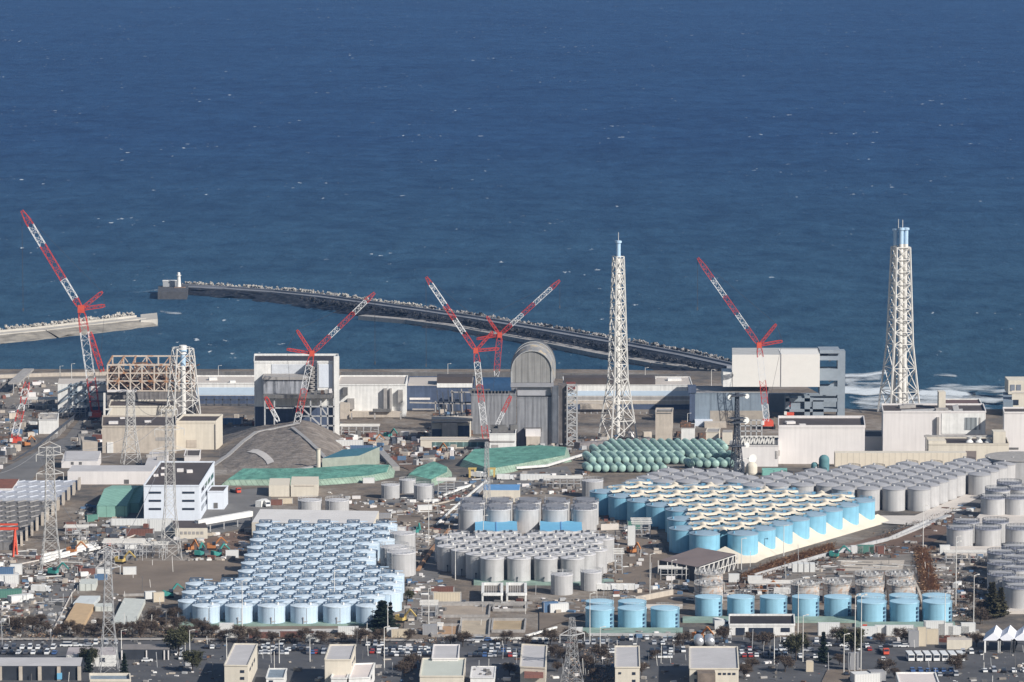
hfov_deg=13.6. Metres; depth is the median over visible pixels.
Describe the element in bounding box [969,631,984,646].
bare tree
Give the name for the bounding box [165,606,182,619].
bare tree
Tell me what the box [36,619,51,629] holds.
bare tree
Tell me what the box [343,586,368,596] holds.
pale blue storage tank
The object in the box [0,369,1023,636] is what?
ground
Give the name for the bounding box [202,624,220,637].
bare tree
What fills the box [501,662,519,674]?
bare tree
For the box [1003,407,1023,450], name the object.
edge block
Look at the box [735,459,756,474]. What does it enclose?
white globe tank
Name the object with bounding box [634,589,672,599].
wall
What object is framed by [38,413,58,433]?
white hut
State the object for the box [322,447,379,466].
teal roof shed
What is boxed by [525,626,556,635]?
white pipe
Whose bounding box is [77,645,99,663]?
leafy tree
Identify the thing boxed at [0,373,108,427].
quay paving
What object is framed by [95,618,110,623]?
bare tree
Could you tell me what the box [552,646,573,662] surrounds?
bare tree
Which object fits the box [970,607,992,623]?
bare tree
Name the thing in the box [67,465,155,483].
long grey warehouse
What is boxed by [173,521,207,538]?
beige house
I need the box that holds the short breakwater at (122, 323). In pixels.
[0,313,157,343]
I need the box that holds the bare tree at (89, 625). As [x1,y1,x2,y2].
[86,623,99,633]
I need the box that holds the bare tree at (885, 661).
[875,657,896,670]
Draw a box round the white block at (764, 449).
[735,419,778,466]
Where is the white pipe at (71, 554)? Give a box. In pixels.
[40,546,100,563]
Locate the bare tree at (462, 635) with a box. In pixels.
[454,630,473,646]
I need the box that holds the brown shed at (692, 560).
[658,547,737,580]
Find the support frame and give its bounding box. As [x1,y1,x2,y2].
[768,347,844,415]
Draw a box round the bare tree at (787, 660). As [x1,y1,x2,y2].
[773,653,794,671]
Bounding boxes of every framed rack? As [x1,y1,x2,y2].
[481,582,502,600]
[506,582,526,600]
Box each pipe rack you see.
[20,397,57,408]
[62,405,87,416]
[63,524,89,539]
[102,538,146,560]
[138,541,168,557]
[340,424,379,434]
[420,600,438,616]
[436,477,455,495]
[544,475,582,485]
[613,548,623,573]
[630,518,651,537]
[658,565,688,576]
[748,580,791,591]
[943,550,986,563]
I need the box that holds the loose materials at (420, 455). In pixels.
[0,378,738,468]
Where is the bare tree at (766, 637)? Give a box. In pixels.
[755,631,773,646]
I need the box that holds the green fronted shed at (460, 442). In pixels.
[420,437,488,447]
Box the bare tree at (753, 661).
[741,656,760,671]
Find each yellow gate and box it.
[468,467,476,477]
[487,467,495,476]
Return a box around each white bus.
[905,650,914,660]
[914,650,922,660]
[922,650,931,660]
[931,650,939,660]
[939,650,947,660]
[947,650,956,658]
[956,650,964,660]
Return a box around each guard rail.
[13,411,79,460]
[754,519,928,574]
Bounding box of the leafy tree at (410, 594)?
[404,589,414,598]
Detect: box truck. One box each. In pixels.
[31,584,50,592]
[263,499,270,506]
[471,471,484,477]
[497,474,513,479]
[596,583,615,590]
[610,583,627,590]
[620,583,638,590]
[713,617,728,626]
[774,587,790,594]
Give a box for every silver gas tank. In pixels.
[693,634,703,645]
[704,634,714,645]
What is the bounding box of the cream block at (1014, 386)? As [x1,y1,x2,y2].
[1005,377,1023,406]
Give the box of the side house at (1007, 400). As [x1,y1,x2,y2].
[1003,392,1012,406]
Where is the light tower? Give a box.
[174,272,185,287]
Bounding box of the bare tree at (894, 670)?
[886,668,900,678]
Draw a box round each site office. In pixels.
[89,673,130,681]
[224,643,257,681]
[324,644,355,681]
[330,674,348,681]
[348,663,374,681]
[419,658,465,681]
[431,644,459,660]
[470,666,495,681]
[520,644,546,681]
[614,645,639,681]
[689,646,738,681]
[896,672,938,681]
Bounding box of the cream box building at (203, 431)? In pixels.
[176,414,222,449]
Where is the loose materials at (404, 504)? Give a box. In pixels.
[328,470,662,633]
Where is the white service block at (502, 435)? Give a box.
[489,424,517,447]
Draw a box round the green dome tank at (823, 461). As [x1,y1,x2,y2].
[811,455,828,470]
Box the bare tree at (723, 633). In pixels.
[715,625,730,640]
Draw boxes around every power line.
[40,458,100,551]
[62,411,162,450]
[68,428,154,459]
[116,412,178,551]
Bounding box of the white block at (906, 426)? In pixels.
[881,390,985,450]
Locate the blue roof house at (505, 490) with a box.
[483,484,519,501]
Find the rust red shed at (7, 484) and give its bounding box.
[0,479,18,490]
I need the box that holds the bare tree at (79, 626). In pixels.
[71,623,87,636]
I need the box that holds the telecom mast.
[727,392,756,474]
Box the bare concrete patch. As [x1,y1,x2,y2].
[247,449,273,464]
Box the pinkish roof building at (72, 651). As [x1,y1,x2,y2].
[66,647,117,665]
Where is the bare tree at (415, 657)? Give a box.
[402,653,422,670]
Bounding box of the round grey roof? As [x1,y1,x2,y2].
[985,451,1023,484]
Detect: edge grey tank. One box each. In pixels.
[946,523,973,545]
[953,516,979,542]
[974,523,1001,545]
[980,493,1005,514]
[982,516,1008,542]
[985,485,1010,493]
[987,547,1014,560]
[987,558,1015,571]
[987,569,1015,596]
[996,478,1021,486]
[1001,542,1023,553]
[1001,552,1023,562]
[1002,563,1023,575]
[1002,574,1023,600]
[1003,493,1023,514]
[1005,523,1023,543]
[1005,581,1023,608]
[1007,484,1023,493]
[1016,547,1023,553]
[1016,558,1023,564]
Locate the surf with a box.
[845,372,1004,408]
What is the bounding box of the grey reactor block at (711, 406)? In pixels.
[687,385,767,427]
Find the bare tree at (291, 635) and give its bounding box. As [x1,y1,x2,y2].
[282,632,294,642]
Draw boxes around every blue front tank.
[585,602,613,627]
[586,596,613,605]
[618,596,645,606]
[618,602,646,627]
[650,602,679,627]
[695,592,722,615]
[727,592,754,615]
[760,592,786,613]
[792,592,819,615]
[824,592,851,615]
[856,590,885,614]
[857,596,886,621]
[889,590,917,614]
[890,596,919,621]
[922,590,950,614]
[923,596,952,621]
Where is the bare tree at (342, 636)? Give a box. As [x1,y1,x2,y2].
[334,631,347,642]
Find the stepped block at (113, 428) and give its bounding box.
[102,415,176,452]
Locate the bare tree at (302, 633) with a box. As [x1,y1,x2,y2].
[295,627,313,643]
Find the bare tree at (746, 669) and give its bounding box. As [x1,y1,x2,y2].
[739,662,753,678]
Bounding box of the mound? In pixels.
[219,420,343,473]
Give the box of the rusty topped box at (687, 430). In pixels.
[680,420,694,439]
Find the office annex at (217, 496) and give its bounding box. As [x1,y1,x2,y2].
[207,485,227,508]
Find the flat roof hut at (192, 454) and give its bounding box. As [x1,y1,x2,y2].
[184,449,200,460]
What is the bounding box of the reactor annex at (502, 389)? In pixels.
[436,377,516,433]
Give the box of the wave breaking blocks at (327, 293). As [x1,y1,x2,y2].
[182,281,427,307]
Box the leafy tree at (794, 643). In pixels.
[781,632,810,659]
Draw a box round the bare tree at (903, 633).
[890,626,907,643]
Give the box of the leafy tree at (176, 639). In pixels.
[162,625,192,655]
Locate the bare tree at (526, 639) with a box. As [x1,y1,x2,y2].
[521,635,532,643]
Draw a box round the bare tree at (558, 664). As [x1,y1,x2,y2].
[551,661,563,668]
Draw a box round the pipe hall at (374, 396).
[339,375,407,418]
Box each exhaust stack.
[166,345,200,418]
[598,232,637,438]
[877,219,919,411]
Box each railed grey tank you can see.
[458,503,483,532]
[460,497,485,520]
[485,503,510,521]
[487,497,512,520]
[513,503,539,532]
[515,497,541,524]
[542,503,567,521]
[544,497,569,520]
[570,503,596,530]
[573,497,598,524]
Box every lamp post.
[242,579,246,628]
[384,626,389,673]
[428,499,432,545]
[428,587,433,623]
[455,548,457,579]
[589,592,594,641]
[741,538,746,569]
[774,635,776,663]
[798,583,803,632]
[854,594,860,670]
[860,594,866,670]
[923,505,927,540]
[944,592,950,635]
[955,540,961,606]
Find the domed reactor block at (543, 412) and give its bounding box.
[511,340,577,445]
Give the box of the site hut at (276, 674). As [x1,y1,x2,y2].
[266,668,286,681]
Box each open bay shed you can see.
[0,657,82,679]
[121,644,170,659]
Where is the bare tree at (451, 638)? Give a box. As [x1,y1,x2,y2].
[443,634,456,643]
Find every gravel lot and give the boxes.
[403,583,436,633]
[754,554,919,598]
[932,557,978,615]
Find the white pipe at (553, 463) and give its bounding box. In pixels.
[516,454,581,468]
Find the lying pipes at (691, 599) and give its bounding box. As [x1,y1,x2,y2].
[0,436,974,607]
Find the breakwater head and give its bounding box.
[158,286,187,298]
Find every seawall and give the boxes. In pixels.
[0,372,106,377]
[109,371,253,376]
[341,372,689,378]
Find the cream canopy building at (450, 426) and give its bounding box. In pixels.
[431,416,472,436]
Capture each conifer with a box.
[83,649,93,671]
[119,653,129,672]
[364,600,402,630]
[388,601,395,626]
[814,632,831,662]
[981,582,1006,617]
[997,587,1010,616]
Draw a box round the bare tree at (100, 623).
[91,621,112,632]
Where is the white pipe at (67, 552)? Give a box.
[40,544,98,559]
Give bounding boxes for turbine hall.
[195,375,253,405]
[407,374,474,411]
[563,375,692,413]
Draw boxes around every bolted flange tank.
[694,568,722,582]
[694,578,722,603]
[790,578,819,603]
[823,577,851,601]
[855,569,883,586]
[855,578,884,603]
[885,569,913,594]
[887,578,915,603]
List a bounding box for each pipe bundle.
[403,495,471,511]
[416,527,451,570]
[437,601,531,603]
[445,482,487,522]
[723,587,822,591]
[760,514,950,575]
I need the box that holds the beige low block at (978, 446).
[924,429,1008,460]
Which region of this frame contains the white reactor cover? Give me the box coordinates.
[721,348,819,386]
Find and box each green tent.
[97,485,140,516]
[130,485,143,512]
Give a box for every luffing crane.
[20,210,104,416]
[264,292,375,422]
[425,277,511,437]
[476,280,559,376]
[697,257,782,428]
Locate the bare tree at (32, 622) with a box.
[26,615,41,629]
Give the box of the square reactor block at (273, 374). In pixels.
[254,354,339,434]
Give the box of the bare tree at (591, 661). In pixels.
[576,654,596,669]
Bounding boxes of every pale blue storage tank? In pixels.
[178,594,205,618]
[182,586,208,596]
[185,577,212,585]
[192,599,219,623]
[197,590,223,598]
[200,581,226,590]
[211,594,237,618]
[214,586,240,596]
[217,577,243,585]
[225,599,252,623]
[229,590,255,598]
[232,582,258,590]
[235,573,260,583]
[238,565,263,574]
[241,557,266,566]
[244,549,263,560]
[244,594,270,618]
[246,586,271,596]
[247,541,271,552]
[250,534,274,544]
[250,577,275,585]
[252,527,276,537]
[253,569,272,577]
[255,519,279,529]
[255,561,280,569]
[257,599,285,623]
[258,553,277,561]
[261,545,285,553]
[262,590,287,598]
[263,582,289,590]
[264,538,288,545]
[267,530,290,538]
[267,573,292,583]
[269,523,293,530]
[269,565,289,573]
[272,557,296,564]
[275,549,294,557]
[276,594,302,618]
[278,541,301,549]
[279,586,305,596]
[280,534,304,542]
[281,577,307,585]
[283,527,305,533]
[284,569,303,577]
[285,519,309,527]
[287,561,306,569]
[289,553,313,560]
[290,599,317,623]
[291,545,316,553]
[294,538,318,545]
[294,590,320,598]
[297,530,319,538]
[297,581,322,590]
[298,523,322,530]
[298,573,323,583]
[301,565,325,573]
[304,557,327,565]
[305,549,324,557]
[309,541,332,549]
[309,594,335,618]
[311,534,334,542]
[311,586,336,596]
[312,527,335,534]
[314,577,339,585]
[315,519,338,527]
[316,569,333,577]
[317,561,342,569]
[320,553,339,561]
[322,545,345,553]
[323,599,350,623]
[324,538,348,545]
[326,530,350,538]
[326,590,352,598]
[328,523,351,530]
[328,582,353,590]
[331,573,355,583]
[332,565,351,573]
[334,557,358,564]
[336,549,355,557]
[338,541,362,549]
[340,534,364,542]
[341,594,367,618]
[343,527,365,533]
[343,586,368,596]
[344,519,367,527]
[345,577,371,585]
[347,569,366,577]
[349,561,368,568]
[350,553,375,564]
[353,545,377,564]
[354,538,378,560]
[356,530,379,538]
[356,599,379,623]
[357,523,381,530]
[359,590,384,601]
[360,582,385,590]
[362,573,381,582]
[364,565,383,573]
[371,534,394,557]
[372,527,395,536]
[373,519,397,530]
[375,586,401,611]
[377,577,402,601]
[378,569,404,592]
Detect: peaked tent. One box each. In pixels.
[983,625,1002,652]
[997,625,1016,652]
[1012,626,1023,652]
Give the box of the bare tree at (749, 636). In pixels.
[743,631,758,640]
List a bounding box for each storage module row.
[0,487,69,499]
[0,492,64,504]
[0,497,59,509]
[0,502,54,515]
[0,507,48,520]
[0,512,43,525]
[0,517,38,530]
[0,522,32,535]
[0,527,27,540]
[0,532,22,545]
[0,539,17,549]
[13,482,75,494]
[17,477,80,489]
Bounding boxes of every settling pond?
[431,623,460,636]
[436,603,490,617]
[459,618,490,636]
[491,618,525,632]
[492,603,527,610]
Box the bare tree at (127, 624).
[121,621,134,632]
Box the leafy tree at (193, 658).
[180,649,205,670]
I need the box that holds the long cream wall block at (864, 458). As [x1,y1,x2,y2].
[834,451,966,466]
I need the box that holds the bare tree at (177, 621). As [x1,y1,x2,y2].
[169,616,189,628]
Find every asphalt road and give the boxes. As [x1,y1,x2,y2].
[0,413,106,480]
[0,637,1023,681]
[21,522,250,633]
[376,466,571,503]
[410,481,544,614]
[739,496,980,572]
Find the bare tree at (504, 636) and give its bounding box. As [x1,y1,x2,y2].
[497,630,514,643]
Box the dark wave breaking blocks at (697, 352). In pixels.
[428,305,731,361]
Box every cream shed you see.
[269,478,289,496]
[291,477,318,496]
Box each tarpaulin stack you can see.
[222,464,394,485]
[407,461,451,485]
[459,445,571,475]
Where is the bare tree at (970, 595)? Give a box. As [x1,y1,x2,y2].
[963,592,976,602]
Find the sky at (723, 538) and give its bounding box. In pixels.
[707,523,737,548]
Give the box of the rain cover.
[608,481,856,531]
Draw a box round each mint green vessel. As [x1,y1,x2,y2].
[582,451,590,460]
[582,462,592,471]
[585,454,595,462]
[589,444,597,452]
[590,462,600,471]
[591,447,600,452]
[594,454,604,463]
[599,462,609,471]
[600,447,609,452]
[603,454,612,463]
[607,462,617,471]
[608,447,617,452]
[611,454,620,463]
[615,462,625,471]
[617,447,625,452]
[619,454,628,463]
[624,462,633,471]
[625,447,633,452]
[627,454,637,463]
[632,462,642,471]
[633,447,642,452]
[635,454,645,463]
[640,462,650,471]
[641,447,650,452]
[643,454,653,463]
[648,462,658,471]
[650,447,658,452]
[652,454,661,463]
[657,462,666,468]
[658,447,666,452]
[660,454,670,463]
[666,447,675,452]
[668,454,678,463]
[674,447,684,454]
[677,454,685,463]
[683,457,694,467]
[685,450,695,458]
[692,457,702,467]
[693,450,703,458]
[700,457,710,467]
[702,450,712,458]
[708,457,719,467]
[710,450,720,458]
[716,457,727,467]
[718,441,727,450]
[718,450,728,459]
[725,457,733,467]
[726,450,736,459]
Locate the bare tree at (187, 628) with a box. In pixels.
[177,624,193,632]
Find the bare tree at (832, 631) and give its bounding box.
[827,627,845,641]
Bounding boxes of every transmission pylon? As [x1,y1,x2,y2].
[36,441,63,571]
[96,546,120,672]
[120,390,141,464]
[152,404,186,559]
[483,442,490,502]
[559,617,584,681]
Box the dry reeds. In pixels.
[739,542,838,581]
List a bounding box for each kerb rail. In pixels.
[0,638,423,641]
[4,535,134,566]
[53,550,112,629]
[491,637,566,640]
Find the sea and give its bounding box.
[0,0,1023,408]
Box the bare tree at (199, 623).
[193,619,209,635]
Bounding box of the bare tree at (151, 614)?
[143,608,163,619]
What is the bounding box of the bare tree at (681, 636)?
[671,631,694,646]
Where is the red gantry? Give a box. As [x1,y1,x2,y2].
[0,523,17,556]
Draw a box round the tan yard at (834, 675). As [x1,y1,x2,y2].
[822,669,871,681]
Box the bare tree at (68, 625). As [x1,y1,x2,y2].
[60,619,76,635]
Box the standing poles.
[1,492,1023,681]
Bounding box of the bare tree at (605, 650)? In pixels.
[588,643,611,661]
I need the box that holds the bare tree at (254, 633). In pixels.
[245,628,263,642]
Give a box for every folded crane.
[9,381,29,443]
[783,403,794,415]
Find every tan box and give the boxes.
[655,408,673,439]
[706,428,720,439]
[722,430,731,444]
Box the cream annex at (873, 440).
[865,430,881,450]
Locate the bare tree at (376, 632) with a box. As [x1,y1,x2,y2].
[369,628,387,641]
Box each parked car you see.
[44,648,49,654]
[51,643,56,648]
[60,641,71,646]
[71,643,81,646]
[141,658,152,661]
[472,636,483,641]
[492,650,496,656]
[628,634,633,640]
[803,648,813,651]
[812,642,820,646]
[832,642,839,646]
[882,643,892,647]
[890,642,900,646]
[898,643,908,647]
[953,670,958,675]
[968,648,973,653]
[991,666,996,672]
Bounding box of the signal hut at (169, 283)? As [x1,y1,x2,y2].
[163,280,176,286]
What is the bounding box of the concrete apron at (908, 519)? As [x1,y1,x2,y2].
[881,494,978,524]
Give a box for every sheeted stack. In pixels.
[64,603,93,629]
[73,596,99,605]
[79,579,97,590]
[95,603,111,610]
[112,598,144,629]
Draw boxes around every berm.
[945,546,1000,555]
[977,513,1023,525]
[1007,608,1023,613]
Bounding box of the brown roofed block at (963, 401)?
[946,399,980,402]
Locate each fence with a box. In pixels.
[205,628,371,632]
[586,633,679,636]
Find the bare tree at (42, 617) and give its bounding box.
[36,613,46,621]
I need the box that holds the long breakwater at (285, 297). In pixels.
[181,284,731,370]
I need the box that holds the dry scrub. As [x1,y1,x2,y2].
[0,508,985,681]
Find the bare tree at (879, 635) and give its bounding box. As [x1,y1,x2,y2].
[873,632,885,643]
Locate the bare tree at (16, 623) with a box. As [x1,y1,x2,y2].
[10,616,30,633]
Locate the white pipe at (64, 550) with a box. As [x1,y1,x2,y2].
[40,542,95,555]
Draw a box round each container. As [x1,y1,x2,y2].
[0,566,14,573]
[0,574,18,583]
[0,588,22,598]
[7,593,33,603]
[10,564,22,574]
[64,521,76,530]
[75,539,88,545]
[81,568,96,574]
[85,514,97,521]
[94,573,107,579]
[97,568,110,574]
[110,518,148,525]
[123,566,136,574]
[124,545,136,548]
[126,528,153,535]
[144,591,155,599]
[149,518,172,530]
[152,592,163,602]
[219,622,233,628]
[223,418,242,424]
[225,549,238,557]
[248,632,267,637]
[255,499,263,506]
[270,499,282,504]
[278,498,292,503]
[279,631,314,636]
[302,633,318,641]
[335,440,363,445]
[338,626,358,634]
[350,445,373,448]
[363,478,374,482]
[379,513,390,518]
[387,627,397,635]
[391,628,408,636]
[397,527,405,530]
[417,504,431,509]
[423,624,437,634]
[430,586,453,591]
[433,592,460,602]
[520,474,550,479]
[542,601,558,612]
[549,602,568,612]
[571,627,582,638]
[627,521,642,528]
[628,526,635,544]
[714,620,724,631]
[728,573,739,581]
[747,575,762,582]
[792,562,797,571]
[797,562,803,571]
[803,562,809,571]
[806,661,813,671]
[809,562,814,571]
[818,622,839,635]
[848,652,858,669]
[850,671,881,681]
[851,545,861,553]
[857,545,874,553]
[859,626,877,635]
[867,669,885,681]
[869,546,884,553]
[875,625,885,633]
[886,625,913,635]
[908,630,918,646]
[917,627,926,645]
[923,620,944,634]
[926,629,938,643]
[939,544,949,553]
[939,623,952,634]
[949,625,968,634]
[953,581,961,588]
[961,622,975,633]
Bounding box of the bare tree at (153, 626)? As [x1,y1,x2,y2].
[144,619,161,634]
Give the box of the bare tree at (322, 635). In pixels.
[311,630,327,643]
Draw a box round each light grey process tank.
[298,496,321,509]
[325,496,348,509]
[380,541,408,568]
[381,481,399,498]
[387,546,415,576]
[390,528,415,550]
[399,476,415,493]
[414,481,433,499]
[551,569,572,595]
[580,567,601,590]
[582,476,602,496]
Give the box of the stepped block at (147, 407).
[103,393,176,414]
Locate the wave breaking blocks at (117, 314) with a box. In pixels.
[0,312,133,329]
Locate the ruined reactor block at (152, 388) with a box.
[104,355,199,419]
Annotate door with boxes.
[107,442,112,452]
[186,440,196,447]
[966,451,975,459]
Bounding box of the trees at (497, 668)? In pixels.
[6,593,1023,681]
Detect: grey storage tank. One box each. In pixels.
[435,534,457,561]
[437,541,459,571]
[448,530,468,539]
[450,537,471,545]
[451,545,474,575]
[462,534,483,541]
[464,541,486,549]
[465,549,489,578]
[473,530,495,539]
[476,537,497,544]
[478,545,500,553]
[480,553,503,581]
[488,534,509,541]
[490,541,512,549]
[493,549,515,578]
[499,530,520,539]
[502,537,523,545]
[506,545,527,553]
[507,553,530,581]
[515,534,535,541]
[518,541,538,548]
[520,549,542,578]
[525,530,547,539]
[528,537,550,545]
[531,545,553,553]
[534,553,557,581]
[540,534,561,541]
[543,541,565,549]
[547,549,568,571]
[551,530,573,539]
[555,537,576,545]
[558,545,580,553]
[560,553,584,581]
[566,534,587,541]
[570,541,591,549]
[573,549,595,569]
[577,530,598,539]
[581,537,602,547]
[584,545,606,574]
[593,534,614,561]
[625,477,647,480]
[637,473,658,479]
[646,470,669,477]
[650,477,673,488]
[658,466,679,474]
[662,473,683,488]
[674,470,693,477]
[675,477,698,488]
[682,466,703,474]
[686,473,708,483]
[696,470,718,477]
[700,477,723,488]
[707,466,728,474]
[710,473,733,484]
[720,470,743,478]
[725,477,748,484]
[735,473,758,481]
[741,480,763,492]
[750,477,773,492]
[760,473,783,481]
[765,480,788,492]
[770,470,792,477]
[775,477,798,487]
[785,473,807,481]
[791,480,813,492]
[795,470,817,477]
[800,477,823,491]
[804,466,826,474]
[810,473,832,481]
[816,480,838,497]
[819,470,842,477]
[825,477,848,485]
[829,466,851,474]
[831,484,854,494]
[835,473,857,481]
[838,463,860,471]
[841,480,864,497]
[844,470,866,477]
[850,477,873,485]
[853,466,875,474]
[857,484,879,510]
[860,473,882,481]
[862,463,884,470]
[866,480,889,507]
[869,470,891,477]
[875,477,898,485]
[878,466,900,474]
[882,484,905,510]
[884,473,907,481]
[887,463,909,470]
[891,480,914,507]
[893,470,916,477]
[896,460,918,467]
[900,477,923,485]
[902,466,925,474]
[907,484,930,510]
[909,473,932,481]
[911,463,933,471]
[916,480,939,507]
[918,470,941,478]
[920,460,942,467]
[925,477,948,503]
[927,466,949,474]
[934,473,957,499]
[936,463,958,471]
[943,470,965,496]
[944,460,966,467]
[952,466,974,492]
[953,456,975,464]
[960,463,982,470]
[968,470,990,495]
[969,460,991,467]
[976,466,998,486]
[977,456,992,464]
[985,463,1007,480]
[993,460,1015,480]
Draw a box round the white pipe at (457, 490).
[443,484,470,495]
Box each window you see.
[781,628,789,631]
[1010,385,1014,390]
[1013,400,1018,404]
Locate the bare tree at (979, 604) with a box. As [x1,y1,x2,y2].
[976,599,987,608]
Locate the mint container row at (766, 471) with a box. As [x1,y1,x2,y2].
[762,468,786,474]
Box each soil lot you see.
[95,561,241,595]
[208,623,436,639]
[349,501,459,537]
[539,588,682,629]
[607,529,667,593]
[840,560,903,570]
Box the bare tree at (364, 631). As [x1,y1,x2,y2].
[351,627,370,643]
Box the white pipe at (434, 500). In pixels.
[423,499,438,501]
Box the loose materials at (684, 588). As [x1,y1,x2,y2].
[602,503,984,647]
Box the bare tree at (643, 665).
[640,661,649,674]
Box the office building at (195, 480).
[143,461,214,520]
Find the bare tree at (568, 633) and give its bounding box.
[561,627,577,640]
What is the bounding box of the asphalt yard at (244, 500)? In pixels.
[110,488,272,537]
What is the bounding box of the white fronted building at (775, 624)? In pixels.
[729,614,794,634]
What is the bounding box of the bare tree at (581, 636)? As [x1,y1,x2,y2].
[574,630,588,639]
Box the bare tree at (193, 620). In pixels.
[189,618,198,625]
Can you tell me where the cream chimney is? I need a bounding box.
[316,448,320,467]
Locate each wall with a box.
[123,592,178,595]
[380,449,399,470]
[574,438,650,448]
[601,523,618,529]
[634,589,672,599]
[646,604,682,608]
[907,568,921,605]
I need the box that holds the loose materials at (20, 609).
[0,504,251,636]
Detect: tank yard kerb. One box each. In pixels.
[180,619,370,625]
[474,579,613,584]
[583,627,682,632]
[683,616,858,622]
[856,622,954,626]
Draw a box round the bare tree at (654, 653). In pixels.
[649,649,660,659]
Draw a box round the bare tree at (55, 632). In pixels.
[51,627,62,636]
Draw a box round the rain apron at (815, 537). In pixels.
[717,513,888,563]
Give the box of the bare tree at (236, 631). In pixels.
[227,624,249,642]
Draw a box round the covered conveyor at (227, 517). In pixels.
[195,511,252,531]
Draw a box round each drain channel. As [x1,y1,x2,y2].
[214,422,299,465]
[290,427,325,457]
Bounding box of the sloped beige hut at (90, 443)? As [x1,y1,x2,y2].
[81,437,97,450]
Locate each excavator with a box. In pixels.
[22,435,36,446]
[47,562,70,575]
[66,541,88,552]
[114,551,137,563]
[162,583,184,598]
[184,539,198,550]
[194,542,206,556]
[207,537,228,549]
[211,543,231,556]
[368,434,385,441]
[383,428,398,437]
[395,609,418,622]
[412,523,421,532]
[432,443,448,451]
[626,542,642,553]
[691,626,715,638]
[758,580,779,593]
[829,545,851,557]
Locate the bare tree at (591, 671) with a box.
[585,668,599,676]
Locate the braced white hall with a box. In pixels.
[58,379,106,412]
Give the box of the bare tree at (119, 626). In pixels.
[111,621,126,635]
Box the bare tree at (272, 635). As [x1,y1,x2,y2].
[264,631,279,643]
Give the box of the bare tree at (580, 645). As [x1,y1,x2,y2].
[569,641,585,651]
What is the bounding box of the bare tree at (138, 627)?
[129,620,150,637]
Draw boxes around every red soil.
[189,531,251,557]
[382,440,449,469]
[738,574,781,594]
[834,513,953,556]
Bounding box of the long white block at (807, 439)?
[778,416,864,463]
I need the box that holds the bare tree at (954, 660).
[946,655,964,670]
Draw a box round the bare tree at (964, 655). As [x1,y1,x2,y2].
[956,653,968,663]
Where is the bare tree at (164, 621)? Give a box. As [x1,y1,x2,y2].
[154,616,168,625]
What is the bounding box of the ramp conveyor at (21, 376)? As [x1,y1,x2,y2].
[8,368,33,393]
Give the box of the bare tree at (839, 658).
[832,653,845,664]
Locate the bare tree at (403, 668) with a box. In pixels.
[393,660,412,676]
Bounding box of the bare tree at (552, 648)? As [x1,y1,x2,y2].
[547,644,560,657]
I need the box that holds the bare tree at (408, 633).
[403,629,416,639]
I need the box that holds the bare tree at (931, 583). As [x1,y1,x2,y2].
[911,542,943,592]
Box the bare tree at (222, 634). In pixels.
[217,629,230,638]
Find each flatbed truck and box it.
[230,488,240,492]
[846,624,866,630]
[879,648,888,654]
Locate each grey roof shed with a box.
[61,451,100,467]
[145,452,168,465]
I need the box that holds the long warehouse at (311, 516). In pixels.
[252,509,378,535]
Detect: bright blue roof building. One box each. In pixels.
[475,521,516,535]
[540,521,581,535]
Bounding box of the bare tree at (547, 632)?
[540,628,561,644]
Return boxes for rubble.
[299,296,720,370]
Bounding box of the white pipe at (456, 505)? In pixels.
[436,480,486,524]
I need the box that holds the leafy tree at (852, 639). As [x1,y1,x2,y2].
[834,625,867,651]
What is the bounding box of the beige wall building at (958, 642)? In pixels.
[947,637,971,648]

